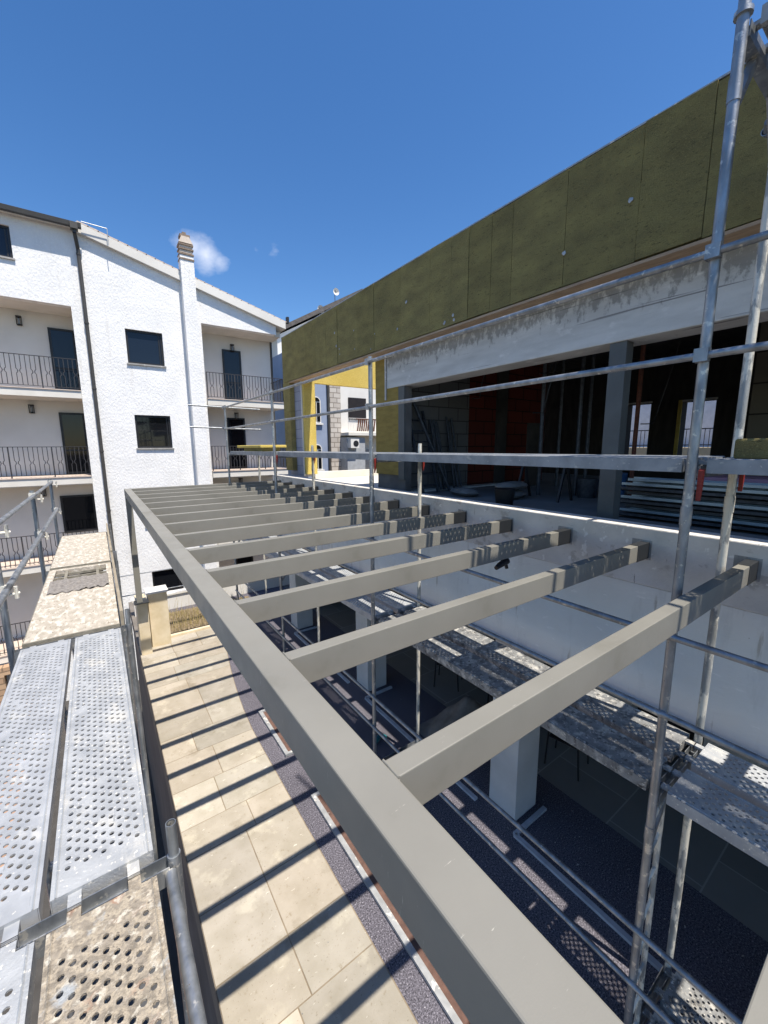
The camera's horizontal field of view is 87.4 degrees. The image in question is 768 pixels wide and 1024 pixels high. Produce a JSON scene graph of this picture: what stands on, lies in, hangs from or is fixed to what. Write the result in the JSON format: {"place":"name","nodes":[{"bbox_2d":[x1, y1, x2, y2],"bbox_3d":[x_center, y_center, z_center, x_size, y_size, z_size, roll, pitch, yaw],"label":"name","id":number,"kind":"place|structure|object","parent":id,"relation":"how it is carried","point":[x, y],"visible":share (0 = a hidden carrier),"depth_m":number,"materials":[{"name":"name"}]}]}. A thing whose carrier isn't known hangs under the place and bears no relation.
{"place":"outdoors","nodes":[
{"label":"outdoors","id":0,"kind":"place"},
{"bbox_2d":[0,759,24,901],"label":"courtyard paving","id":1,"kind":"structure","parent":0,"point":[11,820],"depth_m":10.07,"materials":[{"name":"stone"}]},
{"bbox_2d":[2,680,184,1023],"bbox_3d":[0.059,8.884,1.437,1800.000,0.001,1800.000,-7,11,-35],"label":"ground","id":2,"kind":"structure","parent":0,"point":[174,963],"depth_m":8.03,"materials":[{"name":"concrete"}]},
{"bbox_2d":[0,664,32,715],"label":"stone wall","id":3,"kind":"structure","parent":2,"relation":"on","point":[4,670],"depth_m":13.20,"materials":[{"name":"beige stone"}]},
{"bbox_2d":[0,478,206,1023],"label":"terrace scaffold","id":4,"kind":"object","parent":2,"relation":"on","point":[167,869],"visible":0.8,"depth_m":1.69,"materials":[{"name":"metal"}]},
{"bbox_2d":[0,939,37,1023],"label":"scaffold deck","id":5,"kind":"structure","parent":4,"relation":"attached to","point":[18,968],"depth_m":1.21,"materials":[{"name":"metal"}]},
{"bbox_2d":[0,639,71,946],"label":"scaffold deck","id":6,"kind":"structure","parent":4,"relation":"attached to","point":[20,910],"depth_m":1.99,"materials":[{"name":"metal"}]},
{"bbox_2d":[22,562,120,647],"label":"timber platform","id":7,"kind":"structure","parent":4,"relation":"attached to","point":[69,614],"depth_m":3.98,"materials":[{"name":"timber"}]},
{"bbox_2d":[47,572,108,593],"bbox_3d":[-3.603,0.841,4.755,0.570,0.020,0.580,-7,11,-35],"label":"rag","id":8,"kind":"object","parent":7,"relation":"on","point":[66,585],"visible":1,"depth_m":4.74,"materials":[{"name":"white fabric"}]},
{"bbox_2d":[50,849,98,1020],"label":"scaffold deck","id":9,"kind":"structure","parent":4,"relation":"attached to","point":[83,998],"depth_m":2.74,"materials":[{"name":"grey metal"}]},
{"bbox_2d":[50,531,110,569],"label":"timber platform","id":10,"kind":"structure","parent":4,"relation":"attached to","point":[81,549],"depth_m":6.33,"materials":[{"name":"paint"}]},
{"bbox_2d":[67,705,96,850],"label":"scaffold deck","id":11,"kind":"structure","parent":4,"relation":"attached to","point":[81,792],"depth_m":4.22,"materials":[{"name":"grey metal"}]},
{"bbox_2d":[50,628,153,914],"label":"scaffold deck","id":12,"kind":"structure","parent":4,"relation":"attached to","point":[80,879],"depth_m":1.91,"materials":[{"name":"metal"}]},
{"bbox_2d":[38,874,178,1023],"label":"scaffold deck","id":13,"kind":"structure","parent":4,"relation":"attached to","point":[73,938],"depth_m":1.25,"materials":[{"name":"metal"}]},
{"bbox_2d":[101,695,136,834],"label":"scaffold deck","id":14,"kind":"structure","parent":4,"relation":"attached to","point":[116,775],"depth_m":4.37,"materials":[{"name":"grey metal"}]},
{"bbox_2d":[103,826,161,1023],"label":"scaffold deck","id":15,"kind":"structure","parent":4,"relation":"attached to","point":[130,985],"depth_m":2.79,"materials":[{"name":"grey metal"}]},
{"bbox_2d":[0,203,288,707],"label":"apartment building","id":16,"kind":"structure","parent":2,"relation":"on","point":[117,357],"depth_m":14.50,"materials":[{"name":"white paint"}]},
{"bbox_2d":[0,225,14,260],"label":"window","id":17,"kind":"structure","parent":16,"relation":"in","point":[6,252],"depth_m":12.26,"materials":[{"name":"black glass"}]},
{"bbox_2d":[47,327,80,389],"bbox_3d":[-11.408,-5.364,14.365,0.742,2.227,0.050,-7,11,-35],"label":"balcony door","id":18,"kind":"structure","parent":16,"relation":"in","point":[62,344],"depth_m":14.33,"materials":[{"name":"black glass"}]},
{"bbox_2d":[58,412,90,473],"bbox_3d":[-11.389,-2.516,14.826,0.742,2.227,0.050,-7,11,-35],"label":"balcony door","id":19,"kind":"structure","parent":16,"relation":"in","point":[72,425],"depth_m":14.80,"materials":[{"name":"black glass"}]},
{"bbox_2d":[60,494,97,532],"bbox_3d":[-11.488,0.053,15.157,1.029,1.400,0.050,-7,11,-35],"label":"balcony door","id":20,"kind":"structure","parent":16,"relation":"in","point":[78,511],"depth_m":15.14,"materials":[{"name":"black glass"}]},
{"bbox_2d":[125,329,166,367],"bbox_3d":[-8.682,-5.934,14.615,1.247,1.217,0.210,-7,11,-35],"label":"window","id":21,"kind":"structure","parent":16,"relation":"in","point":[143,348],"depth_m":14.65,"materials":[{"name":"black glass"}]},
{"bbox_2d":[134,415,173,448],"bbox_3d":[-8.645,-2.989,15.104,1.247,1.248,0.210,-7,11,-35],"label":"window","id":22,"kind":"structure","parent":16,"relation":"in","point":[152,432],"depth_m":15.15,"materials":[{"name":"black glass"}]},
{"bbox_2d":[152,569,183,590],"bbox_3d":[-8.654,2.720,16.086,1.071,0.955,0.060,-7,11,-35],"label":"window","id":23,"kind":"structure","parent":16,"relation":"in","point":[169,578],"depth_m":16.07,"materials":[{"name":"black glass"}]},
{"bbox_2d":[222,349,242,399],"bbox_3d":[-6.658,-5.946,17.702,0.785,2.248,0.050,-7,11,-35],"label":"balcony door","id":24,"kind":"structure","parent":16,"relation":"in","point":[231,361],"depth_m":17.66,"materials":[{"name":"black glass"}]},
{"bbox_2d":[227,418,247,468],"bbox_3d":[-6.639,-3.098,18.163,0.785,2.248,0.050,-7,11,-35],"label":"balcony door","id":25,"kind":"structure","parent":16,"relation":"in","point":[236,437],"depth_m":18.13,"materials":[{"name":"black glass"}]},
{"bbox_2d":[236,556,252,563],"bbox_3d":[-6.601,2.650,19.093,0.785,2.248,0.050,-7,11,-35],"label":"balcony door","id":26,"kind":"structure","parent":16,"relation":"in","point":[246,559],"depth_m":19.03,"materials":[{"name":"black glass"}]},
{"bbox_2d":[134,637,217,1023],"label":"terrace base","id":27,"kind":"object","parent":2,"relation":"on","point":[164,809],"visible":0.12,"depth_m":7.14,"materials":[{"name":"grey concrete"}]},
{"bbox_2d":[128,584,289,1023],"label":"terrace slab","id":28,"kind":"structure","parent":27,"relation":"on","point":[193,899],"depth_m":4.55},
{"bbox_2d":[169,596,248,637],"bbox_3d":[-4.497,2.731,10.640,2.280,0.150,1.650,-7,11,-35],"label":"planter","id":29,"kind":"object","parent":28,"relation":"on","point":[192,630],"visible":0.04,"depth_m":10.03,"materials":[{"name":"beige stone"}]},
{"bbox_2d":[168,586,247,632],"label":"dry grass","id":30,"kind":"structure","parent":29,"relation":"on","point":[181,620],"depth_m":10.22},
{"bbox_2d":[169,586,767,1023],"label":"felt ground cover","id":31,"kind":"object","parent":28,"relation":"on","point":[711,936],"depth_m":4.12,"materials":[{"name":"grey fabric"}]},
{"bbox_2d":[258,709,293,756],"bbox_3d":[-1.529,3.367,6.325,0.510,0.040,1.180,-7,11,-35],"label":"channel frame","id":32,"kind":"object","parent":31,"relation":"on","point":[277,735],"visible":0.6,"depth_m":6.15,"materials":[{"name":"metal"}]},
{"bbox_2d":[294,626,349,683],"bbox_3d":[-1.169,2.992,8.655,0.585,0.030,2.525,-7,11,-35],"label":"edging strip","id":33,"kind":"object","parent":31,"relation":"on","point":[345,679],"visible":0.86,"depth_m":9.10,"materials":[{"name":"grey metal"}]},
{"bbox_2d":[372,732,386,745],"bbox_3d":[-0.073,3.391,5.970,0.134,0.070,0.246,4,10,28],"label":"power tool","id":34,"kind":"object","parent":31,"relation":"on","point":[378,737],"visible":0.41,"depth_m":5.99,"materials":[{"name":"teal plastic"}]},
{"bbox_2d":[311,791,470,1023],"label":"channel frame","id":35,"kind":"object","parent":31,"relation":"on","point":[453,1011],"visible":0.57,"depth_m":3.69,"materials":[{"name":"metal"}]},
{"bbox_2d":[365,686,477,800],"bbox_3d":[0.625,3.382,6.169,0.585,0.030,2.545,-7,11,-35],"label":"edging strip","id":36,"kind":"object","parent":31,"relation":"on","point":[467,791],"visible":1,"depth_m":6.26,"materials":[{"name":"grey metal"}]},
{"bbox_2d":[414,696,480,737],"bbox_3d":[1.252,3.113,6.179,1.240,0.525,1.000,-7,11,-35],"label":"tarpaulin heap","id":37,"kind":"object","parent":31,"relation":"on","point":[460,709],"visible":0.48,"depth_m":6.15,"materials":[{"name":"black plastic"}]},
{"bbox_2d":[154,623,743,1014],"bbox_3d":[-0.382,3.540,5.261,3.891,0.016,9.958,-7,11,-35],"label":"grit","id":38,"kind":"object","parent":31,"relation":"on","point":[468,849],"visible":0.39,"depth_m":4.12,"materials":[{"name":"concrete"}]},
{"bbox_2d":[188,0,767,1023],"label":"facade scaffold","id":39,"kind":"object","parent":31,"relation":"on","point":[750,50],"visible":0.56,"depth_m":2.51,"materials":[{"name":"metal"}]},
{"bbox_2d":[230,451,284,455],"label":"scaffold deck","id":40,"kind":"structure","parent":39,"relation":"attached to","point":[264,453],"depth_m":8.13,"materials":[{"name":"metal"}]},
{"bbox_2d":[244,448,279,450],"bbox_3d":[-2.623,-1.335,8.589,0.380,0.071,1.200,-7,11,-35],"label":"insulation offcut","id":41,"kind":"object","parent":40,"relation":"on","point":[259,449],"visible":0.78,"depth_m":8.18,"materials":[{"name":"green fabric"}]},
{"bbox_2d":[237,445,285,447],"bbox_3d":[-2.666,-1.413,8.670,0.540,0.055,1.600,-7,11,-35],"label":"insulation offcut","id":42,"kind":"object","parent":41,"relation":"on","point":[260,446],"visible":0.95,"depth_m":8.12,"materials":[{"name":"yellow fabric"}]},
{"bbox_2d":[242,538,289,558],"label":"scaffold deck","id":43,"kind":"structure","parent":39,"relation":"attached to","point":[274,555],"depth_m":7.98,"materials":[{"name":"metal"}]},
{"bbox_2d":[260,536,307,554],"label":"scaffold deck","id":44,"kind":"structure","parent":39,"relation":"attached to","point":[296,551],"depth_m":8.15,"materials":[{"name":"metal"}]},
{"bbox_2d":[278,452,388,459],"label":"scaffold deck","id":45,"kind":"structure","parent":39,"relation":"attached to","point":[350,455],"depth_m":5.57,"materials":[{"name":"metal"}]},
{"bbox_2d":[296,569,393,619],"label":"scaffold deck","id":46,"kind":"structure","parent":39,"relation":"attached to","point":[361,605],"depth_m":5.44,"materials":[{"name":"metal"}]},
{"bbox_2d":[314,451,416,452],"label":"scaffold deck","id":47,"kind":"structure","parent":39,"relation":"attached to","point":[376,452],"depth_m":5.47,"materials":[{"name":"metal"}]},
{"bbox_2d":[318,565,416,612],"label":"scaffold deck","id":48,"kind":"structure","parent":39,"relation":"attached to","point":[396,603],"depth_m":5.62,"materials":[{"name":"metal"}]},
{"bbox_2d":[378,613,673,790],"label":"scaffold deck","id":49,"kind":"structure","parent":39,"relation":"attached to","point":[624,756],"depth_m":3.03,"materials":[{"name":"grey metal"}]},
{"bbox_2d":[377,453,706,471],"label":"scaffold deck","id":50,"kind":"structure","parent":39,"relation":"attached to","point":[657,463],"depth_m":2.80,"materials":[{"name":"metal"}]},
{"bbox_2d":[403,606,695,762],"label":"scaffold deck","id":51,"kind":"structure","parent":39,"relation":"attached to","point":[637,725],"depth_m":3.28,"materials":[{"name":"grey metal"}]},
{"bbox_2d":[435,453,724,459],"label":"scaffold deck","id":52,"kind":"structure","parent":39,"relation":"attached to","point":[711,457],"depth_m":3.01,"materials":[{"name":"metal"}]},
{"bbox_2d":[642,1007,666,1023],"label":"scaffold deck","id":53,"kind":"structure","parent":39,"relation":"attached to","point":[655,1018],"depth_m":2.88,"materials":[{"name":"grey metal"}]},
{"bbox_2d":[654,967,734,1023],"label":"scaffold deck","id":54,"kind":"structure","parent":39,"relation":"attached to","point":[675,995],"depth_m":2.95,"materials":[{"name":"grey metal"}]},
{"bbox_2d":[660,768,767,866],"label":"scaffold deck","id":55,"kind":"structure","parent":39,"relation":"attached to","point":[686,788],"depth_m":2.31,"materials":[{"name":"metal"}]},
{"bbox_2d":[683,743,767,811],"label":"scaffold deck","id":56,"kind":"structure","parent":39,"relation":"attached to","point":[708,760],"depth_m":2.58,"materials":[{"name":"metal"}]},
{"bbox_2d":[697,457,767,475],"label":"scaffold deck","id":57,"kind":"structure","parent":39,"relation":"attached to","point":[729,465],"depth_m":2.02,"materials":[{"name":"metal"}]},
{"bbox_2d":[733,438,767,458],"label":"insulation offcut","id":58,"kind":"object","parent":57,"relation":"on","point":[754,448],"visible":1,"depth_m":2.01,"materials":[{"name":"green fabric"}]},
{"bbox_2d":[748,2,767,50],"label":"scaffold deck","id":59,"kind":"structure","parent":39,"relation":"attached to","point":[761,22],"depth_m":1.80,"materials":[{"name":"metal"}]},
{"bbox_2d":[513,806,721,1023],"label":"edging strip","id":60,"kind":"object","parent":31,"relation":"on","point":[603,915],"visible":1,"depth_m":3.96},
{"bbox_2d":[131,575,289,616],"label":"wall","id":61,"kind":"structure","parent":27,"relation":"on","point":[172,596],"depth_m":11.88,"materials":[{"name":"white paint"}]},
{"bbox_2d":[272,353,330,477],"bbox_3d":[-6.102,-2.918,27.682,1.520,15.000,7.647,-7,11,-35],"label":"town house","id":62,"kind":"structure","parent":2,"relation":"on","point":[323,421],"depth_m":24.67,"materials":[{"name":"blue paint"}]},
{"bbox_2d":[315,396,322,424],"bbox_3d":[-4.040,-6.062,24.018,0.800,1.650,0.140,-7,11,-35],"label":"window","id":63,"kind":"structure","parent":62,"relation":"in","point":[317,401],"depth_m":24.08,"materials":[{"name":"white paint"}]},
{"bbox_2d":[317,444,324,470],"bbox_3d":[-4.022,-3.298,24.465,0.800,1.650,0.140,-7,11,-35],"label":"window","id":64,"kind":"structure","parent":62,"relation":"in","point":[319,460],"depth_m":24.54,"materials":[{"name":"white paint"}]},
{"bbox_2d":[272,288,362,357],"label":"house","id":65,"kind":"structure","parent":2,"relation":"on","point":[290,327],"depth_m":27.39,"materials":[{"name":"white paint"}]},
{"bbox_2d":[333,288,338,297],"bbox_3d":[-3.471,-15.242,28.800,0.480,1.440,0.250,-7,11,-35],"label":"satellite dish","id":66,"kind":"object","parent":65,"relation":"attached to","point":[336,291],"visible":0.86,"depth_m":28.72,"materials":[{"name":"metal"}]},
{"bbox_2d":[329,385,375,470],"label":"white house","id":67,"kind":"structure","parent":2,"relation":"on","point":[349,431],"depth_m":25.25,"materials":[{"name":"paint"}]},
{"bbox_2d":[365,449,368,468],"bbox_3d":[-1.118,-3.375,26.699,0.600,1.550,0.100,-7,11,-35],"label":"window","id":68,"kind":"structure","parent":67,"relation":"in","point":[366,450],"depth_m":26.63,"materials":[{"name":"grey glass"}]},
{"bbox_2d":[120,568,183,596],"bbox_3d":[-4.230,1.463,9.982,4.150,0.484,0.024,-7,11,-35],"label":"guard wire","id":69,"kind":"object","parent":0,"point":[149,572],"visible":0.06,"depth_m":9.15,"materials":[{"name":"metal"}]},
{"bbox_2d":[139,628,417,1023],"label":"paving","id":70,"kind":"structure","parent":0,"point":[242,930],"depth_m":4.14,"materials":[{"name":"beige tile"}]},
{"bbox_2d":[134,594,152,655],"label":"stone pillar","id":71,"kind":"structure","parent":70,"relation":"on","point":[143,626],"depth_m":8.50,"materials":[{"name":"beige stone"}]},
{"bbox_2d":[124,480,767,1023],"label":"pergola","id":72,"kind":"object","parent":71,"relation":"on","point":[490,952],"visible":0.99,"depth_m":1.53,"materials":[{"name":"paint"}]},
{"bbox_2d":[494,558,509,569],"bbox_3d":[0.963,0.429,3.284,0.170,0.098,0.060,-9,13,-43],"label":"spotlight","id":73,"kind":"object","parent":72,"relation":"hanging from","point":[502,563],"visible":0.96,"depth_m":3.27,"materials":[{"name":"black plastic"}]},
{"bbox_2d":[144,585,171,647],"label":"stone pillar","id":74,"kind":"structure","parent":70,"relation":"on","point":[158,610],"depth_m":8.88,"materials":[{"name":"beige stone"}]},
{"bbox_2d":[0,0,767,321],"label":"sky","id":75,"kind":"structure","parent":0,"point":[303,150],"materials":[{"name":"blue"}]},
{"bbox_2d":[434,661,461,691],"bbox_3d":[1.192,2.725,7.401,0.464,0.922,0.424,3,10,20],"label":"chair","id":76,"kind":"object","parent":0,"point":[437,663],"visible":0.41,"depth_m":7.28,"materials":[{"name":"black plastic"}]},
{"bbox_2d":[313,602,767,941],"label":"tiled floor","id":77,"kind":"structure","parent":0,"point":[728,877],"depth_m":4.84,"materials":[{"name":"grey tile"}]},
{"bbox_2d":[273,63,767,841],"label":"building under construction","id":78,"kind":"structure","parent":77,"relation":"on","point":[639,197],"depth_m":4.36,"materials":[{"name":"green concrete"}]},
{"bbox_2d":[412,411,439,492],"bbox_3d":[0.667,-1.046,6.906,0.364,1.407,0.591,-5,10,-28],"label":"ladder","id":79,"kind":"object","parent":78,"relation":"on","point":[428,451],"visible":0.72,"depth_m":6.91,"materials":[{"name":"metal"}]},
{"bbox_2d":[412,395,450,489],"bbox_3d":[0.797,-1.234,7.033,0.818,1.741,0.052,-2,9,-12],"label":"timber brace","id":80,"kind":"object","parent":78,"relation":"on","point":[431,444],"visible":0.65,"depth_m":7.00,"materials":[{"name":"wood"}]},
{"bbox_2d":[429,417,461,489],"bbox_3d":[1.146,-1.095,7.413,0.602,1.326,0.305,-7,11,-35],"label":"tube bundle","id":81,"kind":"object","parent":78,"relation":"on","point":[435,427],"visible":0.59,"depth_m":7.47,"materials":[{"name":"metal"}]},
{"bbox_2d":[450,487,478,495],"bbox_3d":[1.324,-0.336,6.622,0.380,0.124,0.600,-3,9,-14],"label":"cement bag","id":82,"kind":"object","parent":78,"relation":"on","point":[463,491],"visible":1,"depth_m":6.41,"materials":[{"name":"grey paper"}]},
{"bbox_2d":[494,488,515,504],"bbox_3d":[1.617,-0.206,5.387,0.280,0.215,0.280,-7,11,-35],"label":"bucket","id":83,"kind":"object","parent":78,"relation":"on","point":[504,496],"visible":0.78,"depth_m":5.29,"materials":[{"name":"black plastic"}]},
{"bbox_2d":[514,490,525,498],"bbox_3d":[1.974,-0.277,6.230,0.380,0.124,0.600,7,12,37],"label":"cement bag","id":84,"kind":"object","parent":78,"relation":"on","point":[519,493],"visible":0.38,"depth_m":6.08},
{"bbox_2d":[495,481,527,489],"bbox_3d":[1.978,-0.409,6.237,0.618,0.124,0.397,-7,11,-35],"label":"cement bag","id":85,"kind":"object","parent":84,"relation":"on","point":[516,485],"visible":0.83,"depth_m":6.08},
{"bbox_2d":[524,423,539,485],"bbox_3d":[2.983,-1.152,8.096,0.350,1.250,0.050,-7,11,-35],"label":"leaning board","id":86,"kind":"object","parent":78,"relation":"on","point":[532,440],"visible":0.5,"depth_m":8.05,"materials":[{"name":"brown wood"}]},
{"bbox_2d":[517,466,572,502],"bbox_3d":[2.420,-0.494,6.083,0.389,0.609,0.900,-7,11,-35],"label":"trestle","id":87,"kind":"object","parent":78,"relation":"on","point":[560,486],"visible":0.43,"depth_m":5.88,"materials":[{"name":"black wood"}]},
{"bbox_2d":[533,361,557,413],"bbox_3d":[2.193,-2.147,5.249,0.114,1.648,0.453,-7,11,-35],"label":"electric cable","id":88,"kind":"object","parent":78,"relation":"hanging from","point":[548,391],"visible":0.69,"depth_m":5.31,"materials":[{"name":"black plastic"}]},
{"bbox_2d":[576,477,598,497],"bbox_3d":[3.165,-0.376,6.266,0.320,0.300,0.320,-7,11,-35],"label":"bucket","id":89,"kind":"object","parent":78,"relation":"on","point":[587,487],"visible":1,"depth_m":6.16,"materials":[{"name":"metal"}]},
{"bbox_2d":[620,472,627,497],"bbox_3d":[3.607,-0.430,6.328,0.380,0.380,0.380,-7,11,-35],"label":"bin","id":90,"kind":"object","parent":78,"relation":"on","point":[624,476],"visible":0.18,"depth_m":6.17,"materials":[{"name":"blue plastic"}]},
{"bbox_2d":[641,337,681,423],"bbox_3d":[3.798,-2.110,5.418,0.114,1.798,0.453,-7,11,-35],"label":"electric cable","id":91,"kind":"object","parent":78,"relation":"hanging from","point":[665,386],"visible":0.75,"depth_m":5.43,"materials":[{"name":"black plastic"}]},
{"bbox_2d":[619,511,767,533],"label":"metal profile","id":92,"kind":"object","parent":78,"relation":"on","point":[708,523],"visible":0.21,"depth_m":3.98,"materials":[{"name":"metal"}]},
{"bbox_2d":[620,507,767,527],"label":"metal profile","id":93,"kind":"object","parent":92,"relation":"on","point":[709,518],"visible":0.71,"depth_m":4.01,"materials":[{"name":"metal"}]},
{"bbox_2d":[625,504,767,521],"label":"metal profile","id":94,"kind":"object","parent":93,"relation":"on","point":[735,516],"visible":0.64,"depth_m":3.96,"materials":[{"name":"metal"}]},
{"bbox_2d":[620,499,767,516],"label":"metal profile","id":95,"kind":"object","parent":94,"relation":"on","point":[708,508],"visible":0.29,"depth_m":4.02,"materials":[{"name":"metal"}]},
{"bbox_2d":[621,494,767,511],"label":"metal profile","id":96,"kind":"object","parent":95,"relation":"on","point":[710,503],"visible":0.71,"depth_m":4.01,"materials":[{"name":"silver metal"}]},
{"bbox_2d":[627,491,767,505],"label":"metal profile","id":97,"kind":"object","parent":96,"relation":"on","point":[721,499],"visible":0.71,"depth_m":3.98,"materials":[{"name":"metal"}]},
{"bbox_2d":[621,486,767,500],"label":"metal profile","id":98,"kind":"object","parent":97,"relation":"on","point":[709,493],"visible":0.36,"depth_m":4.02,"materials":[{"name":"metal"}]},
{"bbox_2d":[622,481,767,494],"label":"metal profile","id":99,"kind":"object","parent":98,"relation":"on","point":[710,488],"visible":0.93,"depth_m":4.04,"materials":[{"name":"silver metal"}]},
{"bbox_2d":[628,477,767,488],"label":"metal profile","id":100,"kind":"object","parent":99,"relation":"on","point":[706,483],"visible":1,"depth_m":4.04,"materials":[{"name":"silver metal"}]},
{"bbox_2d":[544,731,588,781],"bbox_3d":[2.520,3.026,5.488,0.464,0.922,0.424,8,12,42],"label":"table","id":101,"kind":"object","parent":77,"relation":"on","point":[553,736],"visible":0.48,"depth_m":5.41,"materials":[{"name":"black plastic"}]},
{"bbox_2d":[628,400,716,455],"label":"building","id":102,"kind":"structure","parent":0,"point":[706,431],"depth_m":17.76,"materials":[{"name":"beige paint"}]},
{"bbox_2d":[704,475,767,483],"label":"foam board","id":103,"kind":"object","parent":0,"point":[755,479],"visible":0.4,"depth_m":4.42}
]}

